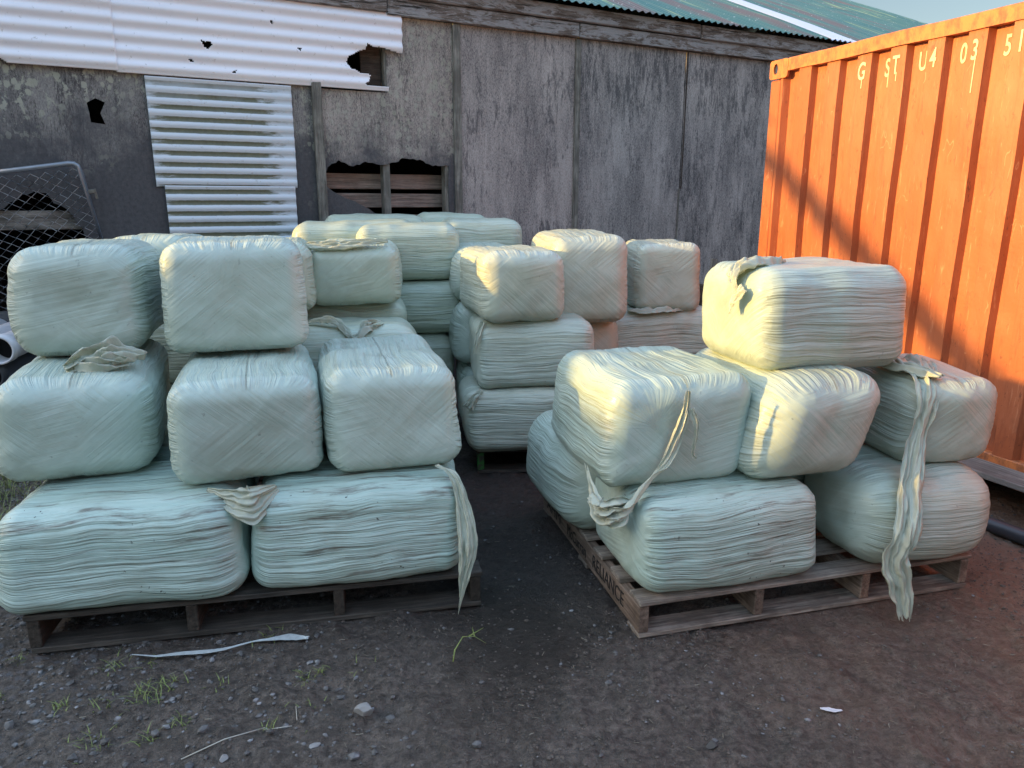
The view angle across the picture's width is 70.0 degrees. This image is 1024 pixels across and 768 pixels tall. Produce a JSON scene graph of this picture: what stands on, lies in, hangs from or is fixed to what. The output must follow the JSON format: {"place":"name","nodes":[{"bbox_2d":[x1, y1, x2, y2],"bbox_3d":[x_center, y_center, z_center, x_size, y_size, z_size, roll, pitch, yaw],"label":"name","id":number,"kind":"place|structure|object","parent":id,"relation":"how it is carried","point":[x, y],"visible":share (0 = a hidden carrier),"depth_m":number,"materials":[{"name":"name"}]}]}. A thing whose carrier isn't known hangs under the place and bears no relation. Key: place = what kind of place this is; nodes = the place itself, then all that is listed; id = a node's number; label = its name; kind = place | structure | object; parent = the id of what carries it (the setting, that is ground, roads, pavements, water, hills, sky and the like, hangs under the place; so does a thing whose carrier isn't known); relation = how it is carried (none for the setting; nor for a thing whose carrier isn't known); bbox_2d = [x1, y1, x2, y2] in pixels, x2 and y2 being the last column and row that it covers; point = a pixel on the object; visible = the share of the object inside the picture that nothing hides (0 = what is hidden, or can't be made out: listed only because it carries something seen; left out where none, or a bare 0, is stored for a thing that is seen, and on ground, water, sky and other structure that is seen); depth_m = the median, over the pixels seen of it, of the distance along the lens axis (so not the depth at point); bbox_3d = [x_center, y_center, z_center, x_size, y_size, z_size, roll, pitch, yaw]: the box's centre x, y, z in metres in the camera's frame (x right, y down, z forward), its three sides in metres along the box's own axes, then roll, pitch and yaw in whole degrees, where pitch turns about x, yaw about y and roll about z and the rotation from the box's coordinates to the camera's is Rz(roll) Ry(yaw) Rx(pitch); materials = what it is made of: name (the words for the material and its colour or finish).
{"place":"outdoors","nodes":[
{"label":"outdoors","id":0,"kind":"place"},
{"bbox_2d":[0,475,40,520],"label":"grass","id":1,"kind":"structure","parent":0,"point":[9,486],"depth_m":3.89,"materials":[{"name":"green plant"}]},
{"bbox_2d":[0,626,375,764],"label":"grass","id":2,"kind":"structure","parent":0,"point":[139,690],"depth_m":2.28,"materials":[{"name":"green plant"}]},
{"bbox_2d":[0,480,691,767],"bbox_3d":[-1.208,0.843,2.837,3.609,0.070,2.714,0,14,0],"label":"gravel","id":3,"kind":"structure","parent":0,"point":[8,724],"depth_m":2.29,"materials":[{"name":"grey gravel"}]},
{"bbox_2d":[307,298,406,319],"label":"wrapped bale","id":4,"kind":"object","parent":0,"point":[397,308],"visible":0.12,"depth_m":4.07},
{"bbox_2d":[285,237,316,309],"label":"wrapped bale","id":5,"kind":"object","parent":4,"relation":"on","point":[308,266],"visible":0.19,"depth_m":3.75},
{"bbox_2d":[305,238,402,305],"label":"wrapped bale","id":6,"kind":"object","parent":4,"relation":"on","point":[358,271],"visible":0.94,"depth_m":3.86},
{"bbox_2d":[302,315,416,371],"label":"wrapped bale","id":7,"kind":"object","parent":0,"point":[323,330],"visible":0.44,"depth_m":3.65},
{"bbox_2d":[417,332,453,374],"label":"wrapped bale","id":8,"kind":"object","parent":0,"point":[439,344],"visible":0.09,"depth_m":4.68},
{"bbox_2d":[400,279,459,332],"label":"wrapped bale","id":9,"kind":"object","parent":8,"relation":"on","point":[430,305],"visible":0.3,"depth_m":4.58},
{"bbox_2d":[292,219,410,241],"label":"wrapped bale","id":10,"kind":"object","parent":9,"relation":"on","point":[316,231],"visible":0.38,"depth_m":4.61},
{"bbox_2d":[325,213,424,221],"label":"wrapped bale","id":11,"kind":"object","parent":10,"relation":"on","point":[363,216],"visible":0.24,"depth_m":5.13},
{"bbox_2d":[356,222,458,280],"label":"wrapped bale","id":12,"kind":"object","parent":9,"relation":"on","point":[427,250],"visible":0.62,"depth_m":4.51},
{"bbox_2d":[0,378,1023,767],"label":"ground","id":13,"kind":"structure","parent":0,"point":[870,670],"depth_m":2.38,"materials":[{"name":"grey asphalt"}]},
{"bbox_2d":[0,161,102,310],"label":"chain link gate","id":14,"kind":"structure","parent":13,"relation":"on","point":[79,170],"depth_m":4.69,"materials":[{"name":"metal"}]},
{"bbox_2d":[185,763,193,767],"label":"rock","id":15,"kind":"object","parent":13,"relation":"on","point":[189,765],"visible":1,"depth_m":2.00,"materials":[{"name":"stone"}]},
{"bbox_2d":[132,634,309,656],"bbox_3d":[-1.001,0.902,2.538,0.578,0.019,0.059,-3,14,-12],"label":"film scrap","id":16,"kind":"object","parent":13,"relation":"on","point":[291,637],"visible":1,"depth_m":2.53,"materials":[{"name":"white plastic film"}]},
{"bbox_2d":[181,727,264,759],"bbox_3d":[-0.823,1.022,2.091,0.231,0.022,0.010,-9,17,-33],"label":"dry stalk","id":17,"kind":"object","parent":13,"relation":"on","point":[220,741],"visible":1,"depth_m":2.08,"materials":[{"name":"beige plant"}]},
{"bbox_2d":[219,754,227,762],"bbox_3d":[-0.800,1.040,2.030,0.020,0.018,0.025,-3,14,43],"label":"rock","id":18,"kind":"object","parent":13,"relation":"on","point":[223,757],"visible":1,"depth_m":2.03,"materials":[{"name":"grey stone"}]},
{"bbox_2d":[22,483,481,653],"bbox_3d":[-0.998,0.688,3.177,1.584,0.147,1.123,-3,14,-11],"label":"pallet","id":19,"kind":"object","parent":13,"relation":"on","point":[42,636],"visible":0.24,"depth_m":2.66,"materials":[{"name":"brown wood"}]},
{"bbox_2d":[0,460,278,614],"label":"wrapped bale","id":20,"kind":"object","parent":19,"relation":"on","point":[157,531],"visible":0.94,"depth_m":2.47},
{"bbox_2d":[0,335,170,481],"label":"wrapped bale","id":21,"kind":"object","parent":20,"relation":"on","point":[100,408],"visible":0.96,"depth_m":2.61},
{"bbox_2d":[7,239,163,356],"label":"wrapped bale","id":22,"kind":"object","parent":21,"relation":"on","point":[70,297],"visible":0.93,"depth_m":2.78},
{"bbox_2d":[166,344,322,484],"bbox_3d":[-1.052,0.081,2.934,0.547,0.402,0.838,-4,15,-17],"label":"wrapped bale","id":23,"kind":"object","parent":20,"relation":"on","point":[238,414],"visible":0.97,"depth_m":2.57},
{"bbox_2d":[159,235,308,353],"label":"wrapped bale","id":24,"kind":"object","parent":23,"relation":"on","point":[226,293],"visible":1,"depth_m":2.87},
{"bbox_2d":[151,426,259,484],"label":"wrapped bale","id":25,"kind":"object","parent":19,"relation":"on","point":[164,453],"visible":0.02,"depth_m":3.02},
{"bbox_2d":[251,448,477,613],"bbox_3d":[-0.582,0.544,2.878,0.816,0.545,0.612,-3,14,-11],"label":"wrapped bale","id":26,"kind":"object","parent":19,"relation":"on","point":[326,521],"visible":0.88,"depth_m":2.63},
{"bbox_2d":[317,334,461,471],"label":"wrapped bale","id":27,"kind":"object","parent":26,"relation":"on","point":[387,402],"visible":0.92,"depth_m":2.70},
{"bbox_2d":[309,742,320,748],"bbox_3d":[-0.561,1.028,2.081,0.034,0.011,0.022,-5,25,-41],"label":"rock","id":28,"kind":"object","parent":13,"relation":"on","point":[314,745],"visible":1,"depth_m":2.08,"materials":[{"name":"grey stone"}]},
{"bbox_2d":[354,702,372,715],"bbox_3d":[-0.447,0.983,2.206,0.056,0.040,0.040,11,18,37],"label":"rock","id":29,"kind":"object","parent":13,"relation":"on","point":[363,709],"visible":1,"depth_m":2.19,"materials":[{"name":"grey stone"}]},
{"bbox_2d":[0,0,926,377],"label":"old shed","id":30,"kind":"structure","parent":13,"relation":"on","point":[626,120],"depth_m":5.75,"materials":[{"name":"grey wood"}]},
{"bbox_2d":[452,627,484,661],"bbox_3d":[-0.158,0.896,2.529,0.146,0.067,0.070,-9,17,-32],"label":"weed sprout","id":31,"kind":"object","parent":13,"relation":"on","point":[473,633],"visible":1,"depth_m":2.53,"materials":[{"name":"green plant"}]},
{"bbox_2d":[476,449,526,472],"bbox_3d":[0.338,0.307,4.707,1.163,0.147,1.052,-1,14,-4],"label":"pallet","id":32,"kind":"object","parent":13,"relation":"on","point":[482,467],"visible":0.07,"depth_m":4.19,"materials":[{"name":"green wood"}]},
{"bbox_2d":[456,359,472,415],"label":"wrapped bale","id":33,"kind":"object","parent":32,"relation":"on","point":[463,370],"visible":0.14,"depth_m":4.61},
{"bbox_2d":[448,301,474,362],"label":"wrapped bale","id":34,"kind":"object","parent":33,"relation":"on","point":[458,332],"visible":0.24,"depth_m":4.45},
{"bbox_2d":[447,242,506,299],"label":"wrapped bale","id":35,"kind":"object","parent":34,"relation":"on","point":[454,279],"visible":0.23,"depth_m":4.51},
{"bbox_2d":[459,375,554,451],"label":"wrapped bale","id":36,"kind":"object","parent":32,"relation":"on","point":[499,419],"visible":0.66,"depth_m":4.04},
{"bbox_2d":[469,313,593,388],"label":"wrapped bale","id":37,"kind":"object","parent":36,"relation":"on","point":[520,354],"visible":0.68,"depth_m":4.01},
{"bbox_2d":[460,245,564,354],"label":"wrapped bale","id":38,"kind":"object","parent":37,"relation":"on","point":[505,284],"visible":1,"depth_m":3.89},
{"bbox_2d":[0,527,1023,767],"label":"soil crumbs","id":39,"kind":"object","parent":13,"relation":"on","point":[437,681],"visible":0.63,"depth_m":2.41,"materials":[{"name":"brown soil"}]},
{"bbox_2d":[24,540,1022,757],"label":"straw bits","id":40,"kind":"object","parent":13,"relation":"on","point":[573,666],"visible":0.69,"depth_m":2.43,"materials":[{"name":"beige plant"}]},
{"bbox_2d":[699,284,703,305],"bbox_3d":[1.763,-0.376,5.931,0.450,0.860,0.312,-6,15,-24],"label":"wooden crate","id":41,"kind":"object","parent":13,"relation":"on","point":[701,292],"visible":0.02,"depth_m":5.85,"materials":[{"name":"brown wood"}]},
{"bbox_2d":[706,740,717,748],"bbox_3d":[0.573,1.035,2.092,0.033,0.023,0.027,-11,18,-39],"label":"rock","id":42,"kind":"object","parent":13,"relation":"on","point":[711,744],"visible":1,"depth_m":2.09,"materials":[{"name":"stone"}]},
{"bbox_2d":[709,258,717,270],"bbox_3d":[1.562,-0.470,5.928,0.054,1.104,0.024,8,0,-12],"label":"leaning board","id":43,"kind":"object","parent":13,"relation":"on","point":[714,262],"visible":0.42,"depth_m":5.92,"materials":[{"name":"grey wood"}]},
{"bbox_2d":[543,498,971,637],"bbox_3d":[0.991,0.658,3.298,1.443,0.147,1.163,-4,14,-14],"label":"pallet","id":44,"kind":"object","parent":13,"relation":"on","point":[615,578],"visible":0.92,"depth_m":2.80,"materials":[{"name":"brown wood"}]},
{"bbox_2d":[526,409,595,528],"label":"wrapped bale","id":45,"kind":"object","parent":44,"relation":"on","point":[556,472],"visible":0.36,"depth_m":3.11},
{"bbox_2d":[595,469,815,592],"bbox_3d":[0.742,0.510,2.840,0.767,0.376,0.559,-4,14,-14],"label":"wrapped bale","id":46,"kind":"object","parent":44,"relation":"on","point":[736,527],"visible":0.78,"depth_m":2.59},
{"bbox_2d":[551,346,750,528],"bbox_3d":[0.525,0.154,2.909,0.668,0.500,0.840,-3,14,-13],"label":"wrapped bale","id":47,"kind":"object","parent":46,"relation":"on","point":[645,416],"visible":1,"depth_m":2.63},
{"bbox_2d":[695,347,879,478],"bbox_3d":[1.034,0.086,2.986,0.573,0.410,0.804,-4,14,-15],"label":"wrapped bale","id":48,"kind":"object","parent":46,"relation":"on","point":[803,420],"visible":0.58,"depth_m":2.63},
{"bbox_2d":[702,255,906,369],"bbox_3d":[1.141,-0.307,2.961,0.732,0.430,0.575,-3,14,-14],"label":"wrapped bale","id":49,"kind":"object","parent":48,"relation":"on","point":[769,313],"visible":0.99,"depth_m":2.73},
{"bbox_2d":[789,475,804,483],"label":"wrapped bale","id":50,"kind":"object","parent":44,"relation":"on","point":[800,478],"depth_m":3.18},
{"bbox_2d":[804,444,990,562],"bbox_3d":[1.550,0.472,2.986,0.611,0.380,0.555,-3,14,-12],"label":"wrapped bale","id":51,"kind":"object","parent":44,"relation":"on","point":[856,503],"visible":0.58,"depth_m":2.77},
{"bbox_2d":[853,353,997,621],"bbox_3d":[1.645,0.345,2.970,0.494,0.891,0.868,2,14,8],"label":"wrapped bale","id":52,"kind":"object","parent":51,"relation":"on","point":[928,409],"visible":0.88,"depth_m":2.78},
{"bbox_2d":[820,707,842,711],"bbox_3d":[0.962,0.982,2.203,0.066,0.008,0.024,0,14,0],"label":"film scrap","id":53,"kind":"object","parent":13,"relation":"on","point":[829,709],"visible":1,"depth_m":2.20,"materials":[{"name":"white plastic"}]},
{"bbox_2d":[986,516,1023,544],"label":"black pipe","id":54,"kind":"object","parent":13,"relation":"on","point":[1005,530],"visible":0.24,"depth_m":3.35,"materials":[{"name":"plastic"}]},
{"bbox_3d":[2.951,0.087,5.730,2.406,0.124,0.205,-6,15,-23],"label":"timber sleeper","id":55,"kind":"object","parent":13,"relation":"on","visible":0},
{"bbox_2d":[758,2,1023,492],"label":"shipping container","id":56,"kind":"object","parent":55,"relation":"on","point":[901,152],"visible":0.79,"depth_m":3.99,"materials":[{"name":"orange metal"}]},
{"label":"wrapped bale","id":57,"kind":"object","parent":13,"relation":"on","visible":0},
{"bbox_2d":[417,212,484,221],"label":"wrapped bale","id":58,"kind":"object","parent":57,"relation":"on","point":[432,216],"visible":0.24,"depth_m":5.38},
{"bbox_2d":[441,217,521,245],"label":"wrapped bale","id":59,"kind":"object","parent":57,"relation":"on","point":[506,231],"visible":0.33,"depth_m":5.01},
{"bbox_2d":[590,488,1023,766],"bbox_3d":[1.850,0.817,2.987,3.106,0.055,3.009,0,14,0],"label":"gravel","id":60,"kind":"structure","parent":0,"point":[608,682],"depth_m":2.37,"materials":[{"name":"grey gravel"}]},
{"bbox_2d":[850,0,1023,23],"label":"sky","id":61,"kind":"structure","parent":0,"point":[925,11],"materials":[{"name":"blue"}]},
{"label":"wrapped bale","id":62,"kind":"object","parent":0,"visible":0},
{"bbox_2d":[150,324,192,382],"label":"wrapped bale","id":63,"kind":"object","parent":62,"relation":"on","point":[177,362],"visible":0.01,"depth_m":3.76},
{"bbox_2d":[113,233,201,254],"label":"wrapped bale","id":64,"kind":"object","parent":63,"relation":"on","point":[160,242],"visible":0.18,"depth_m":3.70},
{"bbox_3d":[2.857,0.793,2.709,0.217,0.197,0.124,-6,15,-23],"label":"timber block","id":65,"kind":"object","parent":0,"visible":0},
{"bbox_2d":[957,457,1023,492],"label":"timber plank","id":66,"kind":"object","parent":65,"relation":"on","point":[998,474],"depth_m":3.62,"materials":[{"name":"wood"}]},
{"bbox_3d":[0.832,0.118,5.463,1.114,0.147,0.903,-2,14,-8],"label":"pallet","id":67,"kind":"object","parent":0,"visible":0},
{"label":"wrapped bale","id":68,"kind":"object","parent":67,"relation":"on","visible":0},
{"bbox_2d":[590,322,617,349],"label":"wrapped bale","id":69,"kind":"object","parent":68,"relation":"on","point":[605,335],"visible":0.14,"depth_m":4.51},
{"bbox_2d":[531,229,627,322],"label":"wrapped bale","id":70,"kind":"object","parent":69,"relation":"on","point":[595,273],"visible":0.62,"depth_m":4.25},
{"bbox_2d":[616,303,706,353],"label":"wrapped bale","id":71,"kind":"object","parent":68,"relation":"on","point":[678,328],"visible":0.34,"depth_m":4.69},
{"bbox_2d":[626,239,699,310],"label":"wrapped bale","id":72,"kind":"object","parent":71,"relation":"on","point":[662,272],"visible":0.81,"depth_m":4.63},
{"bbox_3d":[-3.281,0.090,4.871,0.164,0.164,1.400,-3,14,-12],"label":"drain pipe","id":73,"kind":"object","parent":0,"visible":0},
{"bbox_3d":[-3.196,-0.057,4.834,0.164,0.164,1.400,-3,14,-12],"label":"drain pipe","id":74,"kind":"object","parent":73,"relation":"on","visible":0},
{"bbox_2d":[0,352,37,385],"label":"drain pipe","id":75,"kind":"object","parent":74,"relation":"on","point":[8,370],"visible":0.24,"depth_m":4.30,"materials":[{"name":"black plastic"}]},
{"bbox_2d":[0,322,10,333],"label":"drain pipe","id":76,"kind":"object","parent":75,"relation":"on","point":[5,327],"depth_m":4.45,"materials":[{"name":"white plastic"}]},
{"bbox_2d":[0,330,27,364],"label":"drain pipe","id":77,"kind":"object","parent":75,"relation":"on","point":[11,349],"visible":0.38,"depth_m":4.18,"materials":[{"name":"white plastic"}]}
]}

